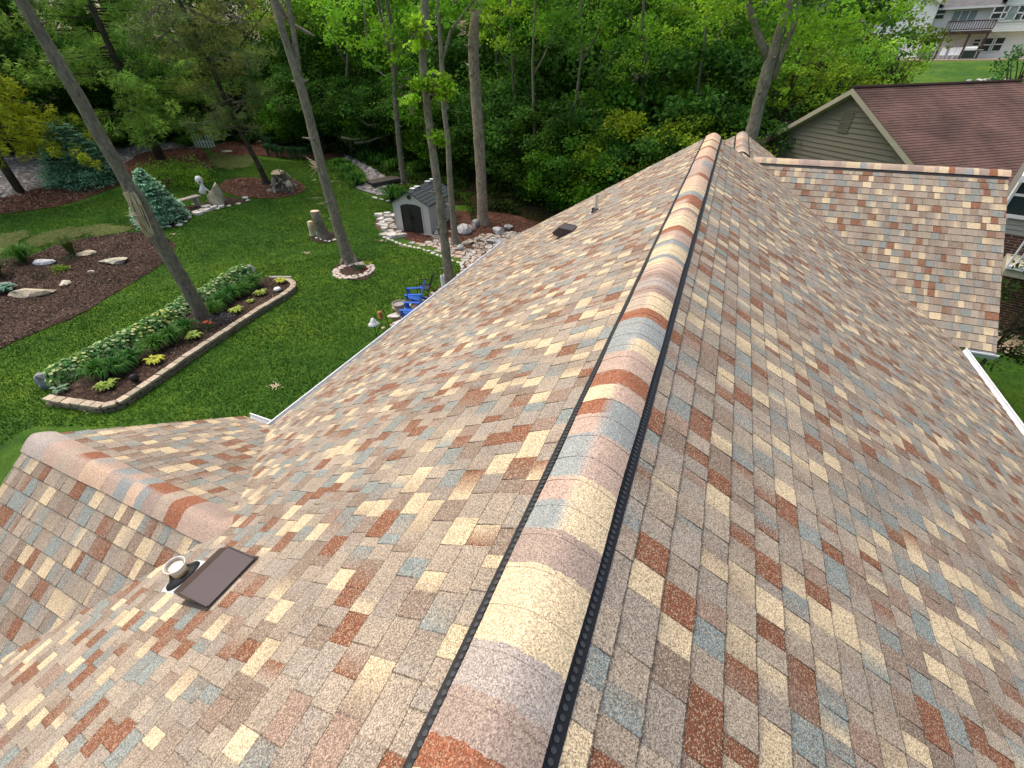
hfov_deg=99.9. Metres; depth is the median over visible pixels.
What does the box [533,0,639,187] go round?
slender tree
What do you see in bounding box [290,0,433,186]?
lawn tree
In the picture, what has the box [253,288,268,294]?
hosta
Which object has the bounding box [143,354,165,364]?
hosta
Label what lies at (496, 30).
slender tree
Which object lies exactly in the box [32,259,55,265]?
rock
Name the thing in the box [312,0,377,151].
slender tree
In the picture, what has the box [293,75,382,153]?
bush
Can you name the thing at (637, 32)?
slender tree
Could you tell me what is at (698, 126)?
bush
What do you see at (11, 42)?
bush
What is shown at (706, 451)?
shingled house
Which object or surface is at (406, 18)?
tree
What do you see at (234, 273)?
variegated hosta
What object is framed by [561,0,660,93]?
tree
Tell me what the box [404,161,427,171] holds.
grass tuft
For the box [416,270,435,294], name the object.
patio chair
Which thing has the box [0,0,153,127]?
pine tree
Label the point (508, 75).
bush
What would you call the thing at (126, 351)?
daylily
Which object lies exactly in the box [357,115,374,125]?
fallen branch
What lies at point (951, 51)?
patio chair
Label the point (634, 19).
tree
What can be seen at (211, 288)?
variegated hosta
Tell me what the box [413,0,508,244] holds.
lawn tree
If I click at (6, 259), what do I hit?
grass tuft
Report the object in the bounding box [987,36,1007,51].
window
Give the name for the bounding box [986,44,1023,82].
young tree
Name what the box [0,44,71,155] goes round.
bush
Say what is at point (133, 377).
black ball
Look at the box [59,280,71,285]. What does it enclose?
rock
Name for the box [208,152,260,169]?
worn grass
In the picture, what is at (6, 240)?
worn grass
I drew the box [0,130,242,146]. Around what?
ground cover
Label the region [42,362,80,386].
variegated hosta
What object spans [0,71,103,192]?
pine tree
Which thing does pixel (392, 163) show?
grass tuft
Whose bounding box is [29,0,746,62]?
sky
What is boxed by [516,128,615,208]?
bush
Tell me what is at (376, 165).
ground cover
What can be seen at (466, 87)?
bush
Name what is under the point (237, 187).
mulch chips
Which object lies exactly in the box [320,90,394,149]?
bush
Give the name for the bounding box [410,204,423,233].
door
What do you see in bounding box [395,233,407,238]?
limestone piece
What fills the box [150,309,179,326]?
variegated hosta
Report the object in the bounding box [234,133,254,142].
grass tuft
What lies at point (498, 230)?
boulder
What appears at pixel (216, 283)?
variegated hosta
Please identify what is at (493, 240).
boulder
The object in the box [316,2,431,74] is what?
tree
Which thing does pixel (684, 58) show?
bush
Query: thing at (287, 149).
iris clump
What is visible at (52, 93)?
pine tree
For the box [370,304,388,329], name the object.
feeder pole
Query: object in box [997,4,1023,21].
window
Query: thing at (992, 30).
pale house
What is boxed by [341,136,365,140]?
fallen branch
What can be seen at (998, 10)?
window
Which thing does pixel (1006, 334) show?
young tree
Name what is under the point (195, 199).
garden bench
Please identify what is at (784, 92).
young tree
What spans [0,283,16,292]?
hosta
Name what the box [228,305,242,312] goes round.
hosta
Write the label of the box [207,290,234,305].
daylily
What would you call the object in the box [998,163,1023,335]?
brick house
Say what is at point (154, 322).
variegated hosta
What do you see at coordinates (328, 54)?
tree
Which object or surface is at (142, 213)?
lawn tree
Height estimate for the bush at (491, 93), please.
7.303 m
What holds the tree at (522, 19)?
on the forest floor at (530, 212)
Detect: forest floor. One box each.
[21,64,848,222]
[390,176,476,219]
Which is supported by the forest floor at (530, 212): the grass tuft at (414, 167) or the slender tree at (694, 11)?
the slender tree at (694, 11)
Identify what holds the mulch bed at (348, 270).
on the lawn at (1008, 382)
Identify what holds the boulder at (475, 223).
on the mulch bed at (463, 217)
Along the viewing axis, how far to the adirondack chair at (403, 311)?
16.98 m
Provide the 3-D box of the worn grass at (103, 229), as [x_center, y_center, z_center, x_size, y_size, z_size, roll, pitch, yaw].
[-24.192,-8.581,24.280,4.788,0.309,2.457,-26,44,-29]
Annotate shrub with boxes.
[131,157,191,185]
[148,154,215,184]
[174,168,217,188]
[239,77,335,140]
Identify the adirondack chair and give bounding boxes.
[399,295,422,317]
[404,281,427,306]
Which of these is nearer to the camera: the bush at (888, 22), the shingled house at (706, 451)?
the shingled house at (706, 451)
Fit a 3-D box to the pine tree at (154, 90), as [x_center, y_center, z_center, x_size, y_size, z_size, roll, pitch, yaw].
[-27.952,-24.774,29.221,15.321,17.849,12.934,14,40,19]
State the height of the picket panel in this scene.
1.870 m
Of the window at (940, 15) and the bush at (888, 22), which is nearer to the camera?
the bush at (888, 22)
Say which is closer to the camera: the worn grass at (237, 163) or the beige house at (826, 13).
the worn grass at (237, 163)
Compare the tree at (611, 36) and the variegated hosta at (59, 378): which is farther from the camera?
the tree at (611, 36)
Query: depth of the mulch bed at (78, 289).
20.55 m
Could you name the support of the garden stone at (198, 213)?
on the mulch bed at (230, 201)
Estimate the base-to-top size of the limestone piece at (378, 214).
0.208 m
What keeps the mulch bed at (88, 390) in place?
on the lawn at (1008, 382)
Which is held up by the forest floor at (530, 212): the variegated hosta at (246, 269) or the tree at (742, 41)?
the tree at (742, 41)
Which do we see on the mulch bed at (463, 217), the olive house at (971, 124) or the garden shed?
the garden shed
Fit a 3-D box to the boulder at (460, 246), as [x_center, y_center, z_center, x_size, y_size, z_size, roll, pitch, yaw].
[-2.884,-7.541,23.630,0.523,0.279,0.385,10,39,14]
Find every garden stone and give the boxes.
[192,211,203,215]
[201,204,211,207]
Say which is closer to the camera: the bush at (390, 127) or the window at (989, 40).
the bush at (390, 127)
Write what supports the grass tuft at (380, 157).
on the lawn at (1008, 382)
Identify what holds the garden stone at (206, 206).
on the mulch bed at (230, 201)
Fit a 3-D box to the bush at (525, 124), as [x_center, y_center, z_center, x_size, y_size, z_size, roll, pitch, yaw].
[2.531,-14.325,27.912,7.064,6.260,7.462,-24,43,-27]
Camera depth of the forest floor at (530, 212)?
31.52 m
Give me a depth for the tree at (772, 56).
15.75 m
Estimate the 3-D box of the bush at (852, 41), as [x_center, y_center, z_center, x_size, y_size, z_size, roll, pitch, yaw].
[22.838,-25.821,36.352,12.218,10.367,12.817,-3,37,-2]
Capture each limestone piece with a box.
[374,213,382,216]
[386,232,396,238]
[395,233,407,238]
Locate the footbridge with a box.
[365,175,400,185]
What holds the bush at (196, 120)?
on the forest floor at (530, 212)
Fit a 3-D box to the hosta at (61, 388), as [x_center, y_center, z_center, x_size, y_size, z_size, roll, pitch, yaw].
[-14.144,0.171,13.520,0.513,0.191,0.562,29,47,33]
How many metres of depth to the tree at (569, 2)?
27.65 m
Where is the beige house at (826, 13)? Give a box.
[761,0,880,55]
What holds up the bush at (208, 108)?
on the forest floor at (530, 212)
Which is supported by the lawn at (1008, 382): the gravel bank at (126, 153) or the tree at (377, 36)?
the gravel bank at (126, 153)
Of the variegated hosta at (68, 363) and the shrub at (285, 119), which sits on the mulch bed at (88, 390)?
the variegated hosta at (68, 363)
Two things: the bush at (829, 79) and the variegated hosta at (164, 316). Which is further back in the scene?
the bush at (829, 79)
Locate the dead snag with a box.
[452,0,489,225]
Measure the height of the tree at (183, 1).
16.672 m
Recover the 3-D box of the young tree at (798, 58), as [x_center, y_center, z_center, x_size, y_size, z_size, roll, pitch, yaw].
[15.690,-15.449,25.035,4.530,9.048,4.436,-25,43,-28]
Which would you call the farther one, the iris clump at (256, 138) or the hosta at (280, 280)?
the iris clump at (256, 138)
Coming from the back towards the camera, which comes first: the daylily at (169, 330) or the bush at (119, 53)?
the bush at (119, 53)
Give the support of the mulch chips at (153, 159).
on the mulch bed at (167, 153)
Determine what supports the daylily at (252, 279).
on the mulch bed at (88, 390)
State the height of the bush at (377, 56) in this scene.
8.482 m
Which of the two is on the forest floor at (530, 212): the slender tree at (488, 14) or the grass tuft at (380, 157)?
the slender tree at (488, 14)
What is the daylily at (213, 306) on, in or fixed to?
on the mulch bed at (88, 390)
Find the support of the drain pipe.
on the mulch bed at (397, 319)
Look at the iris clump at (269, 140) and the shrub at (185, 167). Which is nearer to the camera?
the shrub at (185, 167)
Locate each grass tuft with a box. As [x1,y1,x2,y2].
[0,242,44,261]
[0,257,18,275]
[52,234,78,253]
[173,135,196,145]
[215,129,235,139]
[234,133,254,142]
[326,157,351,167]
[332,163,357,174]
[344,170,368,183]
[358,148,381,157]
[369,153,389,164]
[375,184,403,197]
[380,158,404,170]
[382,186,407,198]
[393,151,415,159]
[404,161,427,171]
[414,157,429,166]
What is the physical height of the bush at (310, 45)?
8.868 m
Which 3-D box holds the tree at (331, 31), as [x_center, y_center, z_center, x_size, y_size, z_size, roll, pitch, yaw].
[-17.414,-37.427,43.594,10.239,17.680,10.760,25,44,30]
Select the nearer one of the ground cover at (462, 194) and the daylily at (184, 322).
the daylily at (184, 322)
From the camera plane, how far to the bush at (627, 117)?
22.88 m
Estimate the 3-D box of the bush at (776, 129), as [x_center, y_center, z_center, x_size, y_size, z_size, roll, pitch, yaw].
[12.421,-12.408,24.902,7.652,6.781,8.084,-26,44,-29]
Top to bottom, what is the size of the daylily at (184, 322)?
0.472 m
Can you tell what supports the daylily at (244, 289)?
on the mulch bed at (88, 390)
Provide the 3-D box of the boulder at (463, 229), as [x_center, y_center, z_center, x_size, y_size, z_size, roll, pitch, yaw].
[-2.821,-9.180,25.471,0.839,0.578,0.722,0,37,2]
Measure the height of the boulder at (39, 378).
0.502 m
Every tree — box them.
[0,0,91,139]
[0,0,107,73]
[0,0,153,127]
[0,0,231,159]
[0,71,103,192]
[14,0,214,322]
[52,0,156,99]
[94,0,228,112]
[115,0,285,184]
[150,0,261,97]
[191,0,315,71]
[239,0,379,118]
[243,0,326,68]
[270,0,357,265]
[290,0,380,74]
[290,0,411,136]
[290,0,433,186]
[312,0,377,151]
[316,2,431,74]
[360,0,457,47]
[392,0,489,102]
[397,0,458,284]
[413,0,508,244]
[418,0,469,82]
[427,0,542,91]
[457,0,557,82]
[462,0,533,162]
[464,0,554,185]
[487,0,603,98]
[498,0,579,193]
[520,0,576,70]
[525,0,645,114]
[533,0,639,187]
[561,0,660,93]
[572,0,708,132]
[593,3,665,67]
[597,0,698,130]
[623,0,742,116]
[649,0,778,122]
[657,0,756,110]
[666,0,930,140]
[694,0,823,99]
[705,0,781,36]
[744,60,827,137]
[747,18,861,123]
[806,30,901,98]
[857,33,940,84]
[961,255,1023,375]
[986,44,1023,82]
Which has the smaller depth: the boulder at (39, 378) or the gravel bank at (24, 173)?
the boulder at (39, 378)
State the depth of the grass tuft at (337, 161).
33.40 m
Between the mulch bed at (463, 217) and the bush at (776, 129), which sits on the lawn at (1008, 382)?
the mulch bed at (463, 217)
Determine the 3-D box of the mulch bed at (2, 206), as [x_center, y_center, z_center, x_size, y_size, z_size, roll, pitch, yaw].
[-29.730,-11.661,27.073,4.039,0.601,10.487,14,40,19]
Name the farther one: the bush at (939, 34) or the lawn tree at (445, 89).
the bush at (939, 34)
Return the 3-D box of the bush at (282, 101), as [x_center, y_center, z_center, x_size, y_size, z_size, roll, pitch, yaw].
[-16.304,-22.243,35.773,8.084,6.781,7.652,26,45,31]
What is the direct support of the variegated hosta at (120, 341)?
on the mulch bed at (88, 390)
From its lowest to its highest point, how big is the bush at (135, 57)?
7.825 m
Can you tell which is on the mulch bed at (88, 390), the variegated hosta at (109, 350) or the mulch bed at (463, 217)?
the variegated hosta at (109, 350)
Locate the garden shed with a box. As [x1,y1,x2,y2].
[390,178,449,234]
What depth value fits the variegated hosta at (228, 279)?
19.74 m
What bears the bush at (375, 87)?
on the forest floor at (530, 212)
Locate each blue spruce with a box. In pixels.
[35,116,132,190]
[128,167,191,229]
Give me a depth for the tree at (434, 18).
33.42 m
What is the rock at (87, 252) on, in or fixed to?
on the mulch bed at (78, 289)
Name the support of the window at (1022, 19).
in the pale house at (992, 30)
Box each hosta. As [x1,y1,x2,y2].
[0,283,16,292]
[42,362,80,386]
[48,383,68,394]
[55,357,87,382]
[68,351,92,367]
[79,345,108,359]
[90,340,121,358]
[92,378,118,390]
[103,334,132,349]
[115,328,142,347]
[128,323,155,341]
[139,315,167,333]
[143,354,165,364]
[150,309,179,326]
[163,302,190,318]
[173,296,190,311]
[184,330,203,339]
[196,288,211,302]
[201,284,220,294]
[208,277,227,290]
[217,273,238,285]
[226,267,244,282]
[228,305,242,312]
[236,264,254,276]
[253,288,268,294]
[274,278,286,282]
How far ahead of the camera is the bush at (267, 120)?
35.53 m
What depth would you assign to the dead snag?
22.98 m
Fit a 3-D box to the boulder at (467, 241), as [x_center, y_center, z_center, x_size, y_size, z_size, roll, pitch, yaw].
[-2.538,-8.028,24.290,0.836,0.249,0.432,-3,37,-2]
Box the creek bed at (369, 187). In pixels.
[344,154,390,194]
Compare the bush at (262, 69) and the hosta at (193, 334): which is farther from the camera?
the bush at (262, 69)
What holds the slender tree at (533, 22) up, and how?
on the forest floor at (530, 212)
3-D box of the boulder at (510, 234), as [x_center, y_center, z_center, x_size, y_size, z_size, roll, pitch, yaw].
[0.034,-8.738,25.099,0.687,0.311,0.714,12,39,17]
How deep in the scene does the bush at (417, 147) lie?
32.12 m
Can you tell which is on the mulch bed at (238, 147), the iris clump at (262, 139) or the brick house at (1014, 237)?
the iris clump at (262, 139)
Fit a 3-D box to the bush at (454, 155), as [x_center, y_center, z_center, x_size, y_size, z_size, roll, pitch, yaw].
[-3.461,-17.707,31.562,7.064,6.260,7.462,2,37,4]
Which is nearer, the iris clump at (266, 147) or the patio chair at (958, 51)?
the iris clump at (266, 147)
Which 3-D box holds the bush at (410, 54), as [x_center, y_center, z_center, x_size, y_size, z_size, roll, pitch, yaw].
[-5.529,-23.411,35.750,11.193,9.390,10.596,-4,37,-3]
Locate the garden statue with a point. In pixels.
(215, 195)
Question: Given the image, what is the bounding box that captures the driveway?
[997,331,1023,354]
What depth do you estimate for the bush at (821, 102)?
24.49 m
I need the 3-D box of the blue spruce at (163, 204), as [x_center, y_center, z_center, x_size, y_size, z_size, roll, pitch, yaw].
[-21.177,-10.963,25.217,3.217,3.092,3.343,14,40,19]
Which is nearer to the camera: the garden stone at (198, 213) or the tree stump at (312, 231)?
the tree stump at (312, 231)
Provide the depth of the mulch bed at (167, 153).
33.86 m
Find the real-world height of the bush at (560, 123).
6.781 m
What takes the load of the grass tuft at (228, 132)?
on the lawn at (1008, 382)
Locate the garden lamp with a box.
[368,316,379,336]
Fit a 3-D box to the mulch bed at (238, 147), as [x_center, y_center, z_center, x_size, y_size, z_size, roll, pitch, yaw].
[-18.972,-19.676,36.453,13.430,1.219,4.472,8,38,12]
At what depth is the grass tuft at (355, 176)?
31.23 m
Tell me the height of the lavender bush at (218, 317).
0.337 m
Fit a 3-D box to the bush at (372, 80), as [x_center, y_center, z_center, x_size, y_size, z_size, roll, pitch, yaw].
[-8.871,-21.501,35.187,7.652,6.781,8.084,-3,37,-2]
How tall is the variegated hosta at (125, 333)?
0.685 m
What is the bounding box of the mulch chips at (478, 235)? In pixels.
[406,218,531,252]
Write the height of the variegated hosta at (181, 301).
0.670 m
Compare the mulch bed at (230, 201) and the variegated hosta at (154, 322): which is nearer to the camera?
the variegated hosta at (154, 322)
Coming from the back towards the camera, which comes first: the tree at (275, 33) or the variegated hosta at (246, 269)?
the tree at (275, 33)
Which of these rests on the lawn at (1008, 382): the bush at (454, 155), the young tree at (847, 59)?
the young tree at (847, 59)
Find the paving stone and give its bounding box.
[388,312,400,317]
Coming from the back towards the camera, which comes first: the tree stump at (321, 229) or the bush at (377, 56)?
the bush at (377, 56)
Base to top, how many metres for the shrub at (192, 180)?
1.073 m
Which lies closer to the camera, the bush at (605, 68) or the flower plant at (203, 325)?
the flower plant at (203, 325)
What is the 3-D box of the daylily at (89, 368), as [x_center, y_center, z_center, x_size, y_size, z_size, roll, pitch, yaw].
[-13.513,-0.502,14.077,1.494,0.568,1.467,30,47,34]
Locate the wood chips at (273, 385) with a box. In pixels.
[266,381,283,389]
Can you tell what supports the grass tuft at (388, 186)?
on the lawn at (1008, 382)
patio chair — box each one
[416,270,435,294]
[937,48,946,59]
[946,47,956,57]
[952,47,962,58]
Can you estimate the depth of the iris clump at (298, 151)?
34.94 m
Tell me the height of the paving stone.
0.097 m
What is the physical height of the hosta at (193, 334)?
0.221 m
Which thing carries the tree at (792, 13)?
on the forest floor at (530, 212)
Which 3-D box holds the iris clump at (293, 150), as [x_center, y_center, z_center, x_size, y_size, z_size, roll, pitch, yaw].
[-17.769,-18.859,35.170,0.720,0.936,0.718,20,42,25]
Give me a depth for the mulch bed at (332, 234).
24.98 m
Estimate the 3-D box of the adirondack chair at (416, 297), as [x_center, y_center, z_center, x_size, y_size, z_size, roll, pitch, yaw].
[-4.035,-3.847,18.157,0.900,1.020,0.790,-4,37,-3]
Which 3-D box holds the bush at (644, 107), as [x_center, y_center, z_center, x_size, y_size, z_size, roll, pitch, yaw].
[8.529,-15.854,27.844,11.069,8.954,10.551,-16,40,-19]
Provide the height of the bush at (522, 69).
9.911 m
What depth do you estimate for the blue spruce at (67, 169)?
28.22 m
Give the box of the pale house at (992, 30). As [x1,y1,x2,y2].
[874,0,1023,61]
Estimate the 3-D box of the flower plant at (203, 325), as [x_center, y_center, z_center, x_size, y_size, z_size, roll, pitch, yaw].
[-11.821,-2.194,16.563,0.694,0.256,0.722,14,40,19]
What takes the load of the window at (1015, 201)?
in the brick house at (1014, 237)
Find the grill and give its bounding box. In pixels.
[960,46,977,57]
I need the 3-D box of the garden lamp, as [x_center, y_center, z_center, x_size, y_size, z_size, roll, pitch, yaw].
[-4.697,-1.689,14.942,0.402,1.567,0.403,-14,39,-17]
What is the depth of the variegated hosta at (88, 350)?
14.70 m
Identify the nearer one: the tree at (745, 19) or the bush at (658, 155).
the bush at (658, 155)
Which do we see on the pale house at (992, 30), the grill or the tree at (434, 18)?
the grill
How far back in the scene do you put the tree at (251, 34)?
41.34 m
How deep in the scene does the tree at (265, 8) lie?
43.35 m
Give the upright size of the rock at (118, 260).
0.250 m
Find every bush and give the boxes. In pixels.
[0,23,97,141]
[0,30,131,145]
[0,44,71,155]
[41,40,170,143]
[90,43,209,138]
[136,41,249,129]
[178,45,272,130]
[210,34,315,135]
[211,312,237,326]
[237,32,348,126]
[247,76,334,144]
[262,68,365,151]
[267,35,388,138]
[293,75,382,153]
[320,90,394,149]
[332,78,408,159]
[348,42,428,114]
[352,70,433,157]
[369,74,463,161]
[378,31,502,145]
[401,102,473,167]
[405,35,545,162]
[410,95,503,177]
[436,74,531,182]
[450,80,560,186]
[452,56,582,159]
[470,95,576,200]
[483,30,637,167]
[494,109,604,205]
[515,34,677,177]
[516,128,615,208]
[522,104,653,210]
[552,131,652,209]
[565,107,680,195]
[566,57,731,164]
[587,123,698,191]
[595,31,805,169]
[610,137,687,182]
[634,109,778,172]
[663,35,841,137]
[667,100,799,157]
[717,38,863,137]
[737,3,885,98]
[741,37,889,120]
[776,0,925,90]
[817,0,961,88]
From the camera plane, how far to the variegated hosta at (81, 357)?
14.38 m
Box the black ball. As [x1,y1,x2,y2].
[129,374,138,381]
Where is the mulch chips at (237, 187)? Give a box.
[221,178,303,196]
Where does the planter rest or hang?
on the mulch bed at (397, 319)
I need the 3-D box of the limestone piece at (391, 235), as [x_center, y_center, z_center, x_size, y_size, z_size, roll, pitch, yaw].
[-7.042,-8.792,25.414,0.562,0.195,0.654,14,40,19]
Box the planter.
[391,300,404,313]
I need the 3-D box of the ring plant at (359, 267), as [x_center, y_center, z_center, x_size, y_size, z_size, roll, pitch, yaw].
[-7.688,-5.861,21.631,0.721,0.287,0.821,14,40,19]
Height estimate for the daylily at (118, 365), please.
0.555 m
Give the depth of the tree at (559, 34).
37.64 m
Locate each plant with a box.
[27,269,48,279]
[48,264,71,275]
[58,253,81,263]
[195,323,214,332]
[353,265,363,271]
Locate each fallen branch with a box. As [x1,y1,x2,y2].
[279,1,314,36]
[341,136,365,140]
[354,134,390,143]
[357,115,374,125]
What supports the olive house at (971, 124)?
on the lawn at (1008, 382)
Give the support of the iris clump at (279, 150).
on the mulch bed at (238, 147)
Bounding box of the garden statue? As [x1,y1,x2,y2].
[195,176,225,204]
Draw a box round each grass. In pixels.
[0,230,29,252]
[26,223,134,246]
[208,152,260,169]
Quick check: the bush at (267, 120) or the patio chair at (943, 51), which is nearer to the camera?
the bush at (267, 120)
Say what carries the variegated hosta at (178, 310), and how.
on the mulch bed at (88, 390)
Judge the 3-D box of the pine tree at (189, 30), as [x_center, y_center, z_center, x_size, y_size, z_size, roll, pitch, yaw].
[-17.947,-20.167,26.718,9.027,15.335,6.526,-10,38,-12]
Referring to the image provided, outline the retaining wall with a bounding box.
[42,278,296,412]
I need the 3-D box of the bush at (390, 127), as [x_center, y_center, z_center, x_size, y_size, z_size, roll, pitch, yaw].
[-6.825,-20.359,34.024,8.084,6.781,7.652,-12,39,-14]
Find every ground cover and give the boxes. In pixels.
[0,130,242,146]
[299,134,396,159]
[350,150,535,210]
[397,169,476,213]
[464,174,580,216]
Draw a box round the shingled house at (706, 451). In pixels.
[0,131,1023,767]
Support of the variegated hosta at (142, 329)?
on the mulch bed at (88, 390)
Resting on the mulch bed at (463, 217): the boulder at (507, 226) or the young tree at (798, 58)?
the boulder at (507, 226)
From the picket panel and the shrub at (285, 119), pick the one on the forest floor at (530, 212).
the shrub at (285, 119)
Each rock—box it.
[8,288,55,297]
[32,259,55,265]
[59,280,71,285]
[76,250,96,255]
[98,257,126,263]
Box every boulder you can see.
[34,372,50,388]
[456,244,463,249]
[457,223,471,234]
[461,239,473,244]
[471,219,479,227]
[486,238,498,242]
[493,227,504,233]
[495,238,506,243]
[504,224,512,229]
[506,231,517,237]
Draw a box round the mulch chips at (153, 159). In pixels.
[124,148,207,183]
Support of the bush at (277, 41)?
on the forest floor at (530, 212)
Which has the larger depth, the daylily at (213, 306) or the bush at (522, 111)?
the bush at (522, 111)
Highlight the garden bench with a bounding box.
[176,194,200,208]
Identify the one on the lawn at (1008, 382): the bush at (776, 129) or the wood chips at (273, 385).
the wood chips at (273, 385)
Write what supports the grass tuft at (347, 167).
on the lawn at (1008, 382)
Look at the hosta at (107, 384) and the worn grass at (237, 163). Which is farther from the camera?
the worn grass at (237, 163)
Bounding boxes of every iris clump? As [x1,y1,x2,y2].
[250,128,257,140]
[256,132,265,143]
[261,136,273,150]
[262,143,268,154]
[269,144,277,155]
[276,145,282,158]
[284,146,290,158]
[290,146,296,159]
[295,147,302,159]
[299,146,308,159]
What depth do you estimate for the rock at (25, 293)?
19.10 m
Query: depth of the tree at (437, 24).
42.12 m
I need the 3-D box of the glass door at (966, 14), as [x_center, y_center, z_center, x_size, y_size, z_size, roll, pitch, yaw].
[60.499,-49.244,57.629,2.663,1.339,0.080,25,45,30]
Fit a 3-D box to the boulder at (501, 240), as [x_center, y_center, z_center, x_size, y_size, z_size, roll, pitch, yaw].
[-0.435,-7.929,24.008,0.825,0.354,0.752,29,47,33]
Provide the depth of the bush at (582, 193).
23.93 m
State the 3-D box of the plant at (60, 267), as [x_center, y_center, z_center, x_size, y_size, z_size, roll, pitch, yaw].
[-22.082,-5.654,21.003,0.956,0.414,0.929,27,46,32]
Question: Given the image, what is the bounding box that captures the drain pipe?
[440,275,444,287]
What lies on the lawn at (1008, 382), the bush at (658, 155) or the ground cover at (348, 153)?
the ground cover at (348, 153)
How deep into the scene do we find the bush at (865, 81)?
26.73 m
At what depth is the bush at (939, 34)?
37.32 m
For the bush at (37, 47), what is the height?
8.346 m
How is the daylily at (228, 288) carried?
on the mulch bed at (88, 390)
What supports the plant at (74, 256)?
on the mulch bed at (78, 289)
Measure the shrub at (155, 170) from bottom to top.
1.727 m
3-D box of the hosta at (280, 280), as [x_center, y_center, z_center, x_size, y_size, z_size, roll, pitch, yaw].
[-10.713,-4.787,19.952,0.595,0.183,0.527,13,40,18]
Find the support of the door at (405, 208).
in the garden shed
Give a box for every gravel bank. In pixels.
[0,147,62,198]
[115,142,197,165]
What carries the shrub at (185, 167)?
on the mulch bed at (167, 153)
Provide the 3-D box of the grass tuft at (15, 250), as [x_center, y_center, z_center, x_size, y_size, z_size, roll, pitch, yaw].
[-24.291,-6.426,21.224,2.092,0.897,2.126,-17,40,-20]
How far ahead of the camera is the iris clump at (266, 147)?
35.44 m
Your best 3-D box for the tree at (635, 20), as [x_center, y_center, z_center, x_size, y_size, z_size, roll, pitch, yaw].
[9.186,-28.878,37.098,10.899,14.058,10.583,21,42,26]
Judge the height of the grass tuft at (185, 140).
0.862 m
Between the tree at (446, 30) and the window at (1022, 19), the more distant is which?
the window at (1022, 19)
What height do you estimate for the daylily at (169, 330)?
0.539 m
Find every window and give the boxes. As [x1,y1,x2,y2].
[935,10,946,19]
[971,38,983,46]
[976,37,996,52]
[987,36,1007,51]
[989,5,1011,19]
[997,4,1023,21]
[1006,179,1023,219]
[1012,4,1023,20]
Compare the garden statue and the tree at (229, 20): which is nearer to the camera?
the garden statue
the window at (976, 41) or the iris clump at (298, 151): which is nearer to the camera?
the iris clump at (298, 151)
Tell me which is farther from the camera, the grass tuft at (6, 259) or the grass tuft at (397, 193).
the grass tuft at (397, 193)
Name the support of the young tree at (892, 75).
on the lawn at (1008, 382)
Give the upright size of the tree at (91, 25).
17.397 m
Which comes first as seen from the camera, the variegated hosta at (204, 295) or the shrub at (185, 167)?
the variegated hosta at (204, 295)
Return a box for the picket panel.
[188,123,215,147]
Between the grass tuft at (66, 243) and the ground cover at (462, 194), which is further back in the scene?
the ground cover at (462, 194)
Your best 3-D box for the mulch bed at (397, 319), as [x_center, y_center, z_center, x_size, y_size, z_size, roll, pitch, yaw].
[-2.690,-2.650,17.397,4.174,0.019,7.194,-9,38,-10]
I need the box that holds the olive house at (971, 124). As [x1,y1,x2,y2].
[757,79,1023,185]
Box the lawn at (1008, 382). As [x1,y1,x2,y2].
[0,60,1023,486]
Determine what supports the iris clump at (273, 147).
on the mulch bed at (238, 147)
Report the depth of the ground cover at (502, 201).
28.58 m
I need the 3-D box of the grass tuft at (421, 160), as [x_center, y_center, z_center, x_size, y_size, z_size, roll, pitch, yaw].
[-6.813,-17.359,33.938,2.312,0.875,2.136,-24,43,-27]
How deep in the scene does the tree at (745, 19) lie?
43.38 m
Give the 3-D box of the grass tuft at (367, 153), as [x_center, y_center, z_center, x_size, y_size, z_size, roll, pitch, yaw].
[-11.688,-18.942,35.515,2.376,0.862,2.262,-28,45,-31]
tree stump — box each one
[307,221,315,235]
[310,209,330,238]
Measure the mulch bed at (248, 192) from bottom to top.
0.614 m
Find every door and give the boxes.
[400,204,413,231]
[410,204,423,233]
[950,9,979,22]
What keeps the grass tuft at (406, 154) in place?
on the lawn at (1008, 382)
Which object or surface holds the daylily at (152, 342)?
on the mulch bed at (88, 390)
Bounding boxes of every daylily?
[74,355,117,382]
[93,353,136,379]
[111,344,155,363]
[132,331,180,355]
[150,323,189,343]
[170,317,201,331]
[204,299,227,314]
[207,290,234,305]
[215,283,242,298]
[231,281,255,294]
[240,273,268,288]
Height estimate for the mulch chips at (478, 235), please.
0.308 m
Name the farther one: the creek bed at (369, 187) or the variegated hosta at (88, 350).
the creek bed at (369, 187)
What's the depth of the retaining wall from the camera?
14.46 m
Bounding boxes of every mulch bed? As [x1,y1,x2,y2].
[0,180,119,213]
[0,232,174,348]
[51,277,289,401]
[125,147,210,185]
[161,196,246,226]
[210,139,347,160]
[220,177,305,197]
[310,231,335,242]
[332,259,374,279]
[375,211,537,272]
[393,286,440,321]
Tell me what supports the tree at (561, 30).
on the forest floor at (530, 212)

